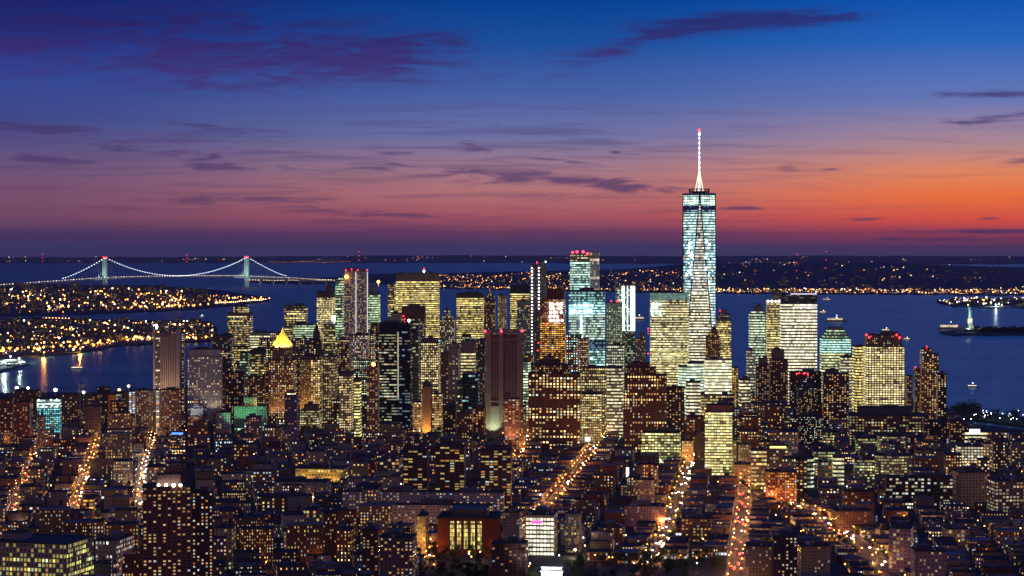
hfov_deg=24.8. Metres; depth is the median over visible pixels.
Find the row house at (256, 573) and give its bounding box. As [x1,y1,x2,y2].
[240,571,263,575]
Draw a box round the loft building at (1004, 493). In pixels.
[986,473,1023,516]
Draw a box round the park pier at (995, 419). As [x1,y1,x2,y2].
[950,405,1023,427]
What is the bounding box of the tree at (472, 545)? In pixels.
[465,542,476,550]
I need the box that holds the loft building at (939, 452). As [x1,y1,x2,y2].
[935,446,944,472]
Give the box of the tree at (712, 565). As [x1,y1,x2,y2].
[709,558,719,568]
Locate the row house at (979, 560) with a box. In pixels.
[975,555,1002,568]
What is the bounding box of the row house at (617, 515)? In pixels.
[604,510,624,525]
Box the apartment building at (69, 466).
[63,460,78,475]
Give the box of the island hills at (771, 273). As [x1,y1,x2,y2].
[368,262,1023,295]
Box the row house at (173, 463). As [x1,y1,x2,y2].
[166,456,185,465]
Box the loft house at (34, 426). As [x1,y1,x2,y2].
[31,422,36,430]
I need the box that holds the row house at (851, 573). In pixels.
[838,571,862,575]
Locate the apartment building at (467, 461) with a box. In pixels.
[466,449,469,473]
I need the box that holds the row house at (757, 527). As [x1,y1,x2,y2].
[749,524,770,530]
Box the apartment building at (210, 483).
[196,479,214,495]
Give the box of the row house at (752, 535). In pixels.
[748,528,770,541]
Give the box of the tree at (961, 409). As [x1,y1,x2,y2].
[953,405,967,416]
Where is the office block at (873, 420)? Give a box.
[847,404,927,439]
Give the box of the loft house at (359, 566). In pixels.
[354,563,361,569]
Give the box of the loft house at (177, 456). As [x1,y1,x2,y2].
[167,453,185,459]
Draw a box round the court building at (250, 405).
[234,396,266,435]
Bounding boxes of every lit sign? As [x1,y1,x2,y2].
[172,432,182,454]
[770,446,785,455]
[969,429,979,433]
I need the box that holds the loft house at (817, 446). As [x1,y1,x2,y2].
[811,440,827,448]
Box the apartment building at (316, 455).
[307,448,324,464]
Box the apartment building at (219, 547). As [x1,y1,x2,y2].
[213,536,226,573]
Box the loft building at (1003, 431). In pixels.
[999,429,1023,437]
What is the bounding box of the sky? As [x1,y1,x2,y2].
[0,0,1023,256]
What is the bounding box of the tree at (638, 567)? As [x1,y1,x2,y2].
[630,564,639,575]
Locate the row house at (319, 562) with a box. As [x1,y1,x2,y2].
[310,554,335,575]
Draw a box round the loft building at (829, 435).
[823,426,838,445]
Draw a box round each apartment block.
[37,412,44,454]
[82,402,100,443]
[342,485,428,515]
[362,522,381,575]
[379,526,416,575]
[395,498,493,532]
[417,509,429,553]
[429,488,504,523]
[491,536,528,575]
[502,505,521,539]
[599,520,624,547]
[624,500,665,526]
[681,514,711,541]
[745,539,771,575]
[773,529,797,575]
[797,540,830,575]
[911,544,945,575]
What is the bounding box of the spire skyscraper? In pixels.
[682,129,715,361]
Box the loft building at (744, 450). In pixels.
[738,441,750,461]
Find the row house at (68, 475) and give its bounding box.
[58,469,76,488]
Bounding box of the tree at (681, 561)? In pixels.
[674,558,689,567]
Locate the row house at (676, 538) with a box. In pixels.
[669,536,689,547]
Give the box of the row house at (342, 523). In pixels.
[338,521,354,526]
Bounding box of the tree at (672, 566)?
[665,563,673,574]
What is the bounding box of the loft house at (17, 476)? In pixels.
[1,474,18,488]
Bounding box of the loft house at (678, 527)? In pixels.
[676,522,680,534]
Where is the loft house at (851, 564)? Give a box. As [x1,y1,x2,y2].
[848,561,869,571]
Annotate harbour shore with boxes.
[0,283,269,316]
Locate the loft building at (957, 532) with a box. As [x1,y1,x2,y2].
[941,524,968,545]
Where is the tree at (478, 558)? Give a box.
[474,553,482,561]
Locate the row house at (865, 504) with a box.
[855,501,874,512]
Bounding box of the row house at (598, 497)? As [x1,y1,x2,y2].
[586,486,604,512]
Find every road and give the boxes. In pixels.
[11,451,38,510]
[74,443,98,508]
[136,437,154,511]
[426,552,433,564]
[514,421,527,459]
[522,437,603,537]
[646,462,692,564]
[728,483,749,575]
[741,482,898,575]
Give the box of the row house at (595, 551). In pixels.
[587,548,612,560]
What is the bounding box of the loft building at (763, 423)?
[761,421,766,427]
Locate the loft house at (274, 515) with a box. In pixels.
[271,513,280,520]
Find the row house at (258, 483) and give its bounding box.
[253,480,271,487]
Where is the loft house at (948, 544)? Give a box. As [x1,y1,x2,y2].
[935,541,957,548]
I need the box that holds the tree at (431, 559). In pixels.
[426,557,434,562]
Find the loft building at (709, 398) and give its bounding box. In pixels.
[685,391,717,418]
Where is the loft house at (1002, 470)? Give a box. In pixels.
[999,466,1016,476]
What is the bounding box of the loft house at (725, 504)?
[717,503,733,513]
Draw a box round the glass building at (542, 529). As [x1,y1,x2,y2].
[525,506,557,555]
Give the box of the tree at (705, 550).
[701,546,712,561]
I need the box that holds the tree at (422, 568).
[417,563,427,575]
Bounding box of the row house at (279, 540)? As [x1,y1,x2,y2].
[274,535,282,548]
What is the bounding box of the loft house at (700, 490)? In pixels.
[687,487,705,494]
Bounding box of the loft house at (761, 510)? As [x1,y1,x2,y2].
[751,507,767,513]
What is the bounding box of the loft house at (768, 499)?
[756,495,776,501]
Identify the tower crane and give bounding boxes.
[608,265,620,301]
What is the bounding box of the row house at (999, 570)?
[982,566,1011,575]
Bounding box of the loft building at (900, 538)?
[889,520,913,572]
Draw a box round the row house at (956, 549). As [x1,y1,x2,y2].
[944,548,965,553]
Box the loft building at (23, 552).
[0,527,93,575]
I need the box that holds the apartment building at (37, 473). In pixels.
[27,461,44,495]
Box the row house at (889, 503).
[884,500,904,506]
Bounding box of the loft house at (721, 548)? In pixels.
[703,541,727,555]
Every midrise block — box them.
[0,505,6,522]
[39,500,70,533]
[66,512,92,535]
[78,512,104,542]
[104,482,127,508]
[105,432,132,485]
[106,520,138,548]
[107,428,131,431]
[109,396,126,411]
[109,407,129,427]
[113,459,132,485]
[115,402,125,411]
[115,501,137,520]
[130,414,134,433]
[132,434,135,441]
[215,498,239,506]
[218,505,238,514]
[219,507,234,523]
[221,480,244,490]
[222,490,245,499]
[233,442,247,468]
[233,499,250,511]
[234,463,250,497]
[234,508,264,549]
[235,363,239,369]
[240,525,273,564]
[255,511,270,519]
[259,338,276,347]
[265,519,275,537]
[266,348,272,407]
[270,332,285,337]
[281,505,304,534]
[283,521,303,548]
[286,522,322,564]
[295,336,312,408]
[321,503,338,558]
[336,526,354,561]
[354,355,374,394]
[355,483,381,488]
[360,501,395,550]
[361,480,380,503]
[363,329,374,362]
[369,476,379,482]
[372,332,378,365]
[388,521,414,532]
[440,342,444,363]
[449,342,460,379]
[461,334,470,339]
[523,354,533,363]
[565,510,581,552]
[566,334,581,370]
[577,334,588,370]
[628,474,641,495]
[633,472,653,502]
[637,463,658,492]
[640,457,653,477]
[734,404,742,446]
[739,415,742,428]
[739,424,758,447]
[742,402,752,415]
[742,415,760,439]
[744,412,756,415]
[750,397,770,417]
[754,399,764,420]
[759,440,765,447]
[761,426,766,439]
[764,429,772,439]
[767,405,779,428]
[767,431,773,439]
[769,400,790,422]
[773,401,786,403]
[773,419,784,430]
[774,428,798,452]
[779,425,797,455]
[780,412,783,422]
[781,456,793,466]
[782,423,791,427]
[795,458,806,491]
[858,450,870,456]
[880,439,892,452]
[888,441,900,452]
[909,468,932,474]
[914,450,937,471]
[916,435,925,447]
[922,436,938,448]
[944,452,961,474]
[976,456,989,476]
[981,437,1000,466]
[991,435,1004,471]
[1010,440,1023,466]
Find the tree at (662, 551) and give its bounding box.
[658,548,672,562]
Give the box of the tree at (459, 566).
[454,561,463,573]
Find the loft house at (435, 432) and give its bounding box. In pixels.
[427,427,442,436]
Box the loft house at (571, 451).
[563,449,580,458]
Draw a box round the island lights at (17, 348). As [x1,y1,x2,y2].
[0,317,212,351]
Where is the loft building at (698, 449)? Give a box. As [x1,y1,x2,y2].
[694,428,703,467]
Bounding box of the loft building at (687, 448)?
[682,437,693,461]
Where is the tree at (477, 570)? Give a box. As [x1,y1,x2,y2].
[468,567,484,575]
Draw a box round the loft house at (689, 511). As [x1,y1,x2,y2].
[681,508,697,513]
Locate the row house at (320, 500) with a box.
[316,496,337,504]
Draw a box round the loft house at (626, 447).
[619,446,635,460]
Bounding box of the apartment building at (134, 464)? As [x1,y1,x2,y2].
[131,458,135,491]
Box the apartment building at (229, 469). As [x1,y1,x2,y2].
[223,467,240,471]
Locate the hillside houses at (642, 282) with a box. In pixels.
[440,268,1023,292]
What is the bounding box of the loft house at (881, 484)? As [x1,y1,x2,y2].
[877,482,884,496]
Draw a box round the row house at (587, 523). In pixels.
[583,520,590,533]
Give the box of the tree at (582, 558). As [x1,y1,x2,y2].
[576,555,587,568]
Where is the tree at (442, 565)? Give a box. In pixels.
[434,559,450,575]
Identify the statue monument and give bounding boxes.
[958,307,975,330]
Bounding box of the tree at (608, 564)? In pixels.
[600,559,613,572]
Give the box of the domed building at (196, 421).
[187,404,207,445]
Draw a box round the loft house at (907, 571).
[904,568,910,575]
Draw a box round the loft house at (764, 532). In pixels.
[749,530,768,534]
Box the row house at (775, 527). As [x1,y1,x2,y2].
[761,524,784,530]
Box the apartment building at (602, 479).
[593,472,613,495]
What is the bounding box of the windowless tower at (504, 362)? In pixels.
[484,330,522,437]
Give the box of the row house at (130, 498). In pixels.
[128,489,131,507]
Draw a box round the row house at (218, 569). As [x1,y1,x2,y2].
[213,561,225,574]
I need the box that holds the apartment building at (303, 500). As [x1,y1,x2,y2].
[288,488,312,510]
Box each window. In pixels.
[450,525,453,548]
[457,525,460,548]
[464,525,467,548]
[471,525,474,549]
[478,525,481,549]
[532,520,541,523]
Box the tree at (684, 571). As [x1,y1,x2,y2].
[680,567,689,575]
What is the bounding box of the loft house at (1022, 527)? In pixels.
[1020,520,1023,534]
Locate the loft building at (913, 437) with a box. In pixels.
[907,431,922,441]
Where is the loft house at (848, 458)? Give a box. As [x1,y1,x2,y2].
[840,454,856,463]
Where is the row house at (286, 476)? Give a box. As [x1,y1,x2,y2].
[280,473,294,477]
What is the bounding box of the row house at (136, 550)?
[134,546,142,553]
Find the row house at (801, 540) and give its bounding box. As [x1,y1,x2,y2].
[798,538,820,541]
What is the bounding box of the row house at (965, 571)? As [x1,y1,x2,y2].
[951,566,975,575]
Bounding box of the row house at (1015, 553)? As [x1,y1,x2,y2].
[1012,551,1023,565]
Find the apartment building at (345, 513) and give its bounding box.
[338,506,357,535]
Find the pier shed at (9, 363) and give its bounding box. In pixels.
[0,361,18,364]
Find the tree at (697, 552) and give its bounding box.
[694,550,701,555]
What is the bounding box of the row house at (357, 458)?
[355,454,375,460]
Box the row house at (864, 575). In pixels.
[853,574,877,575]
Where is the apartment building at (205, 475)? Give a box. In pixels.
[196,471,214,478]
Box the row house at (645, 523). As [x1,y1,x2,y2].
[637,520,656,529]
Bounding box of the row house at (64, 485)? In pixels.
[54,476,73,496]
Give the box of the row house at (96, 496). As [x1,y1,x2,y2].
[90,494,98,504]
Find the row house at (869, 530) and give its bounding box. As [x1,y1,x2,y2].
[859,527,874,538]
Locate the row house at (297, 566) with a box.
[276,556,304,575]
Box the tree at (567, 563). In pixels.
[563,559,581,574]
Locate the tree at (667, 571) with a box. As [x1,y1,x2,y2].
[663,568,670,575]
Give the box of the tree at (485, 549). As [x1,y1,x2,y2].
[481,544,490,552]
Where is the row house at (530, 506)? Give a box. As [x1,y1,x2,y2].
[512,503,533,509]
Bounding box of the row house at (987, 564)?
[980,563,1009,575]
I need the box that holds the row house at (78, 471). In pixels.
[62,463,79,480]
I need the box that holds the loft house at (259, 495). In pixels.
[256,491,272,510]
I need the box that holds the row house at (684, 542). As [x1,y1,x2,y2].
[666,534,688,551]
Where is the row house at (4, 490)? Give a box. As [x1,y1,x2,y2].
[0,487,10,506]
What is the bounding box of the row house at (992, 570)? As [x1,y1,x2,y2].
[986,566,1016,575]
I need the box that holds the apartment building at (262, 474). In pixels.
[253,467,274,498]
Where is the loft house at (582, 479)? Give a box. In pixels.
[574,476,589,481]
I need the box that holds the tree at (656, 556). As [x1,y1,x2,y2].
[645,551,662,565]
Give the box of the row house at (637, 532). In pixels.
[631,530,651,538]
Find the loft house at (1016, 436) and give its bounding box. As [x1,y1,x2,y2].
[1010,433,1023,439]
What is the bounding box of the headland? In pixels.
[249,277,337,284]
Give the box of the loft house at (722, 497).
[717,496,734,506]
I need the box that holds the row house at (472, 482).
[466,475,478,484]
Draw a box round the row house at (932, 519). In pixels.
[922,517,942,529]
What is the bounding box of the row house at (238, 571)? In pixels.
[235,561,262,575]
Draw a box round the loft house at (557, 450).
[551,445,568,455]
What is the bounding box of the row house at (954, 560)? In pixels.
[946,556,969,573]
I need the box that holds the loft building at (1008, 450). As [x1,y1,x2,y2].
[1006,442,1009,460]
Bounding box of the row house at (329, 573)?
[315,570,341,575]
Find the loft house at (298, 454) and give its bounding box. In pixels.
[294,449,306,465]
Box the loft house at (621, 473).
[619,469,622,482]
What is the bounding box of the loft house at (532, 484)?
[515,482,534,488]
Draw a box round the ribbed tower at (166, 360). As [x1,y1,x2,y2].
[153,324,180,406]
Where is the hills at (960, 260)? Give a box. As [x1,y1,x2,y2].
[0,255,1023,264]
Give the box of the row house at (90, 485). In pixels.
[85,478,104,498]
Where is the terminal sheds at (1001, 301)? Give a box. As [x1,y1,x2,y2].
[947,298,1023,305]
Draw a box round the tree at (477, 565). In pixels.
[468,560,482,568]
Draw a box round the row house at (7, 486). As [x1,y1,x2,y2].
[0,485,10,504]
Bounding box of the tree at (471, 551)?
[466,546,477,559]
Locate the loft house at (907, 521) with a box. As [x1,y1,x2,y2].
[889,515,913,525]
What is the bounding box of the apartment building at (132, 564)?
[122,550,142,575]
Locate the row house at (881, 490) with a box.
[878,487,884,502]
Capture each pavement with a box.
[8,445,37,510]
[71,440,101,508]
[134,436,156,518]
[522,446,589,533]
[642,462,690,564]
[725,482,751,575]
[738,482,901,575]
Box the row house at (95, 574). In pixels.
[80,574,109,575]
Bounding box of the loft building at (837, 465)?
[832,452,843,485]
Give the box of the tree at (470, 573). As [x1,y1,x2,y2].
[464,568,474,575]
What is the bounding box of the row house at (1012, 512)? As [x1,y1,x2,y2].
[1009,508,1023,522]
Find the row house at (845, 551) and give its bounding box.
[837,548,858,555]
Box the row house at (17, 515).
[7,505,28,525]
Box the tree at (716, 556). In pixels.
[713,551,725,570]
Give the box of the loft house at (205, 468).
[195,461,212,474]
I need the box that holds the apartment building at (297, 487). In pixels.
[282,478,303,491]
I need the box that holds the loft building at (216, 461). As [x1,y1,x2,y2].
[208,454,228,474]
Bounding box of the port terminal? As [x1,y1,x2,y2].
[937,298,1023,308]
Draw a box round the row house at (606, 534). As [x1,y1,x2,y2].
[591,524,613,550]
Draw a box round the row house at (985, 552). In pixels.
[972,550,1000,564]
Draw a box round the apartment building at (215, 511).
[213,506,218,516]
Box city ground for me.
[0,379,1023,575]
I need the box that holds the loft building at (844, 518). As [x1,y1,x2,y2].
[830,506,872,531]
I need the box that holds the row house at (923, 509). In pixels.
[918,507,936,520]
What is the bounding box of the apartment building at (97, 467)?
[89,454,105,482]
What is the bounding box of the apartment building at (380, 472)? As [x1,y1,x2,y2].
[374,464,395,476]
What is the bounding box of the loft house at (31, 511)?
[12,510,32,520]
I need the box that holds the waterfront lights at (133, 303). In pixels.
[4,287,269,312]
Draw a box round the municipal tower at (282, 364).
[268,326,296,423]
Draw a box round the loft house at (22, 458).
[12,457,26,469]
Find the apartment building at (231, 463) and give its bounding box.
[223,454,239,467]
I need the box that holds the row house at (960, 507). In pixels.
[945,504,966,517]
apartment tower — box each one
[142,472,190,575]
[181,333,184,409]
[191,486,212,575]
[226,370,244,427]
[247,373,265,403]
[285,389,298,449]
[331,395,353,424]
[367,362,379,431]
[635,328,648,361]
[755,355,768,400]
[769,347,787,403]
[789,369,821,414]
[822,368,848,427]
[905,375,911,405]
[913,367,919,412]
[920,346,938,419]
[936,371,946,419]
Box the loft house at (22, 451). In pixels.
[12,444,29,463]
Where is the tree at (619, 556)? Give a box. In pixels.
[612,552,625,560]
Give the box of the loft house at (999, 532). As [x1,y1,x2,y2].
[995,528,1019,543]
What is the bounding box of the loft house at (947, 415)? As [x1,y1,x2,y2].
[946,414,958,419]
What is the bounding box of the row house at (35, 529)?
[26,526,38,533]
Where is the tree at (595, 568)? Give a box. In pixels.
[586,565,597,574]
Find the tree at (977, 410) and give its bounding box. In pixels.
[968,404,981,413]
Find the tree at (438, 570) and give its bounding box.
[432,564,452,573]
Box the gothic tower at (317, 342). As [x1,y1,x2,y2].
[313,323,324,401]
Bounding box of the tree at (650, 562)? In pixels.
[634,557,654,570]
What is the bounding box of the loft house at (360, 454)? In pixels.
[353,453,372,460]
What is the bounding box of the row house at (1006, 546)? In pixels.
[1004,540,1023,554]
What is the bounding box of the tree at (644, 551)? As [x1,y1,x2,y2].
[638,548,650,556]
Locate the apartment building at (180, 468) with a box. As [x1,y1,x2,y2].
[165,459,185,481]
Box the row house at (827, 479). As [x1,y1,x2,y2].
[817,477,837,482]
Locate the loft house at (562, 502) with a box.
[553,500,570,509]
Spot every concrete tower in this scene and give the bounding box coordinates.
[403,445,428,497]
[435,441,465,489]
[481,445,511,508]
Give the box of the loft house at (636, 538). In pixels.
[627,535,648,547]
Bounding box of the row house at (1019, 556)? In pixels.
[1016,553,1023,569]
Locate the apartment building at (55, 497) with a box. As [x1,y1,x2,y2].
[48,490,67,505]
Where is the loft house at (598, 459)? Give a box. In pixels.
[588,455,604,462]
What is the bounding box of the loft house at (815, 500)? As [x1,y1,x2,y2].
[800,493,823,506]
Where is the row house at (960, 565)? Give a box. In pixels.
[948,562,974,575]
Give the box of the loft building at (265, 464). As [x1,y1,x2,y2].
[253,460,276,480]
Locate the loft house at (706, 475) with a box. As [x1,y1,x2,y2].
[692,474,708,484]
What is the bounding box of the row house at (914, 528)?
[913,524,916,532]
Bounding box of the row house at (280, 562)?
[274,562,296,575]
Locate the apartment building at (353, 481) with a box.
[347,475,369,487]
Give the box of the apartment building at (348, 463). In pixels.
[334,454,351,468]
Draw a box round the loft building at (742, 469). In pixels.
[734,461,750,482]
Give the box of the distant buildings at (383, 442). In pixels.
[0,407,1023,575]
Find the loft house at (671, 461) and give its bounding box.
[663,459,680,469]
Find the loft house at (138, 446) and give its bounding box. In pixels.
[133,442,143,455]
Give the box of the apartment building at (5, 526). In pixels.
[0,516,11,537]
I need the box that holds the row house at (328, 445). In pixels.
[320,444,337,448]
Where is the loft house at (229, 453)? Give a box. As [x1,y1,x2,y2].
[219,451,232,456]
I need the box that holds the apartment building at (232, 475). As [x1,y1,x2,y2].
[221,471,242,479]
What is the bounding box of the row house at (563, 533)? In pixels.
[561,516,584,544]
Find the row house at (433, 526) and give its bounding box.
[430,524,437,529]
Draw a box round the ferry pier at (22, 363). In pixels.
[0,359,26,371]
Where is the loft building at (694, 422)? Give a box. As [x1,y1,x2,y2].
[686,412,703,438]
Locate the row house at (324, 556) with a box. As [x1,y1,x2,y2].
[307,553,330,568]
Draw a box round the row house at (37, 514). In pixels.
[35,504,41,520]
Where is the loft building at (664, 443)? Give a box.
[642,426,680,463]
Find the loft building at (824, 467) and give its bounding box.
[817,458,831,476]
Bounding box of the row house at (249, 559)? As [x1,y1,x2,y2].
[236,555,260,568]
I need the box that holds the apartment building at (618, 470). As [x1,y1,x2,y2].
[605,459,618,486]
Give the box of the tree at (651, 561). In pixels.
[646,557,658,570]
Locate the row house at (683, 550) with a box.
[664,544,688,559]
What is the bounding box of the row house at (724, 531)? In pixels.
[710,528,728,545]
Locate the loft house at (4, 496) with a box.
[0,494,8,510]
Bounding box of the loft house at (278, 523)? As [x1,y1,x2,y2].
[276,515,280,525]
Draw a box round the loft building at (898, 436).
[877,430,904,452]
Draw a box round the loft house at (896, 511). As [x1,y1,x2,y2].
[886,508,907,522]
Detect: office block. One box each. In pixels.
[215,518,235,569]
[295,462,347,486]
[303,500,332,521]
[357,457,378,476]
[380,453,402,477]
[456,410,472,439]
[735,391,754,407]
[751,446,766,489]
[765,467,796,500]
[767,442,787,468]
[792,453,813,488]
[813,446,839,473]
[847,404,927,439]
[853,452,874,487]
[855,433,876,453]
[874,448,911,473]
[884,470,952,509]
[915,446,934,454]
[923,416,948,443]
[951,466,987,507]
[956,442,983,465]
[965,430,986,441]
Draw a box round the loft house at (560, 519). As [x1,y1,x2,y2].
[558,517,562,529]
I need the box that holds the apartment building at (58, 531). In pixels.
[53,527,75,534]
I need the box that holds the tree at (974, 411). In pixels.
[961,402,980,419]
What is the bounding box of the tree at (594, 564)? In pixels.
[586,561,597,569]
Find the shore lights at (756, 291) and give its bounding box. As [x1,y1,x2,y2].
[440,262,1017,293]
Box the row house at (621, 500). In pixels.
[615,496,637,504]
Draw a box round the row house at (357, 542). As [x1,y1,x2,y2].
[355,535,359,550]
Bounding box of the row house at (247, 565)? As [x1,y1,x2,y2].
[240,556,261,568]
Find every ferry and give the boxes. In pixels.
[70,366,85,368]
[635,317,647,319]
[825,315,847,321]
[938,325,962,328]
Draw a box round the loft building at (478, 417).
[472,404,484,431]
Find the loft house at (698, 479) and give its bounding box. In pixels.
[691,476,706,483]
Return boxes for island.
[0,318,216,358]
[940,329,1023,335]
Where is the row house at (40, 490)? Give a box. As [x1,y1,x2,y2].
[39,486,42,499]
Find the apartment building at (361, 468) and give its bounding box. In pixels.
[352,461,369,475]
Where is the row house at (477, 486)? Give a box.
[473,483,480,487]
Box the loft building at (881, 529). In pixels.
[875,523,888,533]
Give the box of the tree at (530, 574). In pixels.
[524,567,540,575]
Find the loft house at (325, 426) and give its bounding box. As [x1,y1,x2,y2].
[323,424,337,429]
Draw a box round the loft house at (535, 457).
[522,453,538,462]
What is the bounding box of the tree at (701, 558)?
[696,556,704,564]
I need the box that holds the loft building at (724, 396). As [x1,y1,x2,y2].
[718,390,733,421]
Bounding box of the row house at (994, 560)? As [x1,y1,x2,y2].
[983,557,1005,563]
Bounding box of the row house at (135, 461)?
[133,460,137,475]
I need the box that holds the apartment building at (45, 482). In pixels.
[45,472,46,493]
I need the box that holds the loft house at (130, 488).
[114,481,132,506]
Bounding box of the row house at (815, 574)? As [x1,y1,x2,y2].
[801,573,829,575]
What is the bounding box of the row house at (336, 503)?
[328,494,341,507]
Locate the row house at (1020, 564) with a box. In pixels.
[1018,558,1023,574]
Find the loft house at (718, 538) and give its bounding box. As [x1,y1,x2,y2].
[708,535,728,541]
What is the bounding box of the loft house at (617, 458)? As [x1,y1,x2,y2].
[610,456,629,468]
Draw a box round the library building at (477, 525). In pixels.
[437,505,501,554]
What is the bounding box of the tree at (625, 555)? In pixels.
[611,552,626,566]
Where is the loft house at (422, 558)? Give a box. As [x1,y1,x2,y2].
[417,554,425,571]
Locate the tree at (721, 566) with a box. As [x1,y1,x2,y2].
[713,559,732,575]
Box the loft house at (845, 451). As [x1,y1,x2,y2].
[840,445,852,453]
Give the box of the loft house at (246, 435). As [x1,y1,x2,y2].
[239,433,252,438]
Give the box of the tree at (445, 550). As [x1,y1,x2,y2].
[439,545,448,554]
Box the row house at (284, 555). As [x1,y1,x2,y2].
[272,543,298,572]
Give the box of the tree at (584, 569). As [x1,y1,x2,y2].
[574,565,588,571]
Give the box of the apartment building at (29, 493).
[19,478,38,503]
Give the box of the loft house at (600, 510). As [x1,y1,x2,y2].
[599,505,601,516]
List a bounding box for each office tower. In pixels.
[187,347,221,420]
[212,332,234,365]
[216,410,230,433]
[222,363,233,410]
[227,304,252,344]
[232,344,250,369]
[240,350,249,395]
[246,414,261,440]
[250,330,271,348]
[250,347,265,374]
[265,424,281,446]
[284,303,307,340]
[291,340,294,358]
[293,322,314,339]
[299,353,322,419]
[300,401,321,433]
[316,284,334,348]
[323,316,334,354]
[323,353,337,419]
[335,275,343,354]
[337,337,350,394]
[339,370,353,431]
[344,268,367,338]
[350,332,369,398]
[354,375,361,437]
[362,395,366,422]
[365,420,400,431]
[368,280,379,332]
[370,322,378,332]
[379,319,412,426]
[388,282,395,319]
[391,311,401,321]
[396,268,439,338]
[401,304,425,337]
[413,318,420,400]
[413,399,421,438]
[421,335,439,400]
[422,380,431,436]
[432,390,442,436]
[439,308,454,351]
[441,351,449,422]
[449,341,459,411]
[456,291,483,342]
[457,378,461,411]
[461,339,475,377]
[462,371,479,411]
[476,337,485,411]
[484,287,495,338]
[498,293,506,329]
[504,393,519,451]
[510,284,529,329]
[517,299,529,353]
[521,401,525,448]
[523,358,530,420]
[528,353,580,448]
[530,262,539,362]
[537,289,565,362]
[539,261,545,358]
[569,288,604,365]
[570,251,589,289]
[580,364,606,435]
[581,390,601,445]
[590,252,598,289]
[606,301,622,343]
[606,342,624,408]
[607,365,622,437]
[617,284,634,372]
[624,360,666,457]
[650,290,688,385]
[667,385,684,448]
[678,360,703,413]
[686,379,700,414]
[704,356,731,393]
[705,327,720,357]
[705,401,732,475]
[716,308,730,357]
[732,366,737,407]
[739,375,750,407]
[746,348,755,391]
[749,304,765,368]
[766,289,781,362]
[780,293,816,403]
[789,411,822,448]
[797,384,817,414]
[820,327,850,372]
[840,354,851,408]
[852,344,862,411]
[863,331,904,405]
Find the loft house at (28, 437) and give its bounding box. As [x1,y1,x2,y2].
[21,436,35,449]
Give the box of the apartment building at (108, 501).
[105,493,117,508]
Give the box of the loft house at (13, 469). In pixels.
[5,466,21,480]
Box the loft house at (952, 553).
[946,550,965,557]
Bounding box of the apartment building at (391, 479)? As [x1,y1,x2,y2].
[380,473,400,488]
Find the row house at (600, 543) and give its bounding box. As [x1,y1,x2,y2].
[590,540,610,548]
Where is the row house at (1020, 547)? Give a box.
[1008,543,1023,560]
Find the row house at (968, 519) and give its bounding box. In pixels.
[953,518,975,523]
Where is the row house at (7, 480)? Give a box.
[0,476,16,495]
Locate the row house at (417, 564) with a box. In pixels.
[417,555,418,574]
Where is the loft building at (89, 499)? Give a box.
[82,494,94,517]
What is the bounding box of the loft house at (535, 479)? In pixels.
[518,472,538,485]
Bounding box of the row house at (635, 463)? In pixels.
[634,456,649,465]
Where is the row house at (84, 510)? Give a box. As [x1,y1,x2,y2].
[71,502,91,517]
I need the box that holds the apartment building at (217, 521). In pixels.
[213,517,221,535]
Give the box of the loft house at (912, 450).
[908,448,914,458]
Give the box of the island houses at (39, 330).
[0,317,215,351]
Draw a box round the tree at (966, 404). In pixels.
[957,399,980,414]
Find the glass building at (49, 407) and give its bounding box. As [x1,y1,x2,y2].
[37,396,60,433]
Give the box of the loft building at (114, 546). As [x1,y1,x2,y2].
[95,531,133,575]
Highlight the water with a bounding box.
[0,262,1023,429]
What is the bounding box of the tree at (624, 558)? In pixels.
[615,556,628,568]
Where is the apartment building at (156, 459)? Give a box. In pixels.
[149,452,164,463]
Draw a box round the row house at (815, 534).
[797,529,821,541]
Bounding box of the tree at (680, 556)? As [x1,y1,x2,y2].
[672,553,687,568]
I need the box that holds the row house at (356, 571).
[342,568,372,575]
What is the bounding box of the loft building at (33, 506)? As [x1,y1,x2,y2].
[18,500,48,516]
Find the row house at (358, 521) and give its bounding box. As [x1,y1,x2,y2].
[357,516,359,534]
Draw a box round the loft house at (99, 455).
[96,452,105,458]
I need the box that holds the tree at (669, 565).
[660,562,670,568]
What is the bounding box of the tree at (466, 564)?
[462,561,472,567]
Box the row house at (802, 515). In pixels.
[790,512,813,524]
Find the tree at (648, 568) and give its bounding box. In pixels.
[643,565,657,575]
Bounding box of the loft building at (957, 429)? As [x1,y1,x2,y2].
[949,417,964,441]
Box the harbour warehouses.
[0,283,208,312]
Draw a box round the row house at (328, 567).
[314,563,337,575]
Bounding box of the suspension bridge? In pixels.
[0,256,377,285]
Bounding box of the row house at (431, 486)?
[429,484,434,489]
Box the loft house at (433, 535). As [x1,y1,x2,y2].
[430,529,437,546]
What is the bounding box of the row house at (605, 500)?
[604,494,607,507]
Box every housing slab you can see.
[0,395,13,443]
[12,388,40,413]
[14,399,30,445]
[62,392,80,426]
[82,392,99,405]
[97,385,109,393]
[100,390,116,420]
[108,391,115,418]
[115,391,121,399]
[122,389,128,411]
[128,388,135,425]
[136,388,153,432]
[154,388,160,433]
[161,387,180,435]
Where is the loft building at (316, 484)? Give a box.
[274,476,330,494]
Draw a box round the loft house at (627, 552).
[614,542,640,563]
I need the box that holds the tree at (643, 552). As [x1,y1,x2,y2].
[633,551,652,560]
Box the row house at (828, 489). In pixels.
[819,486,839,497]
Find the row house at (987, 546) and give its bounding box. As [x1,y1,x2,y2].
[975,539,996,550]
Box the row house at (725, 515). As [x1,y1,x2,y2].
[713,511,731,525]
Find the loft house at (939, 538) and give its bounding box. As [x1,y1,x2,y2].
[932,536,955,546]
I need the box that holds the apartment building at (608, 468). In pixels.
[600,463,617,489]
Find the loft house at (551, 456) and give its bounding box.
[543,454,558,462]
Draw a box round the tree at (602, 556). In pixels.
[591,552,607,561]
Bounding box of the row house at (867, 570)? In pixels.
[853,567,874,574]
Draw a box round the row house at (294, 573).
[277,564,305,575]
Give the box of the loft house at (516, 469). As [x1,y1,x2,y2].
[512,463,519,479]

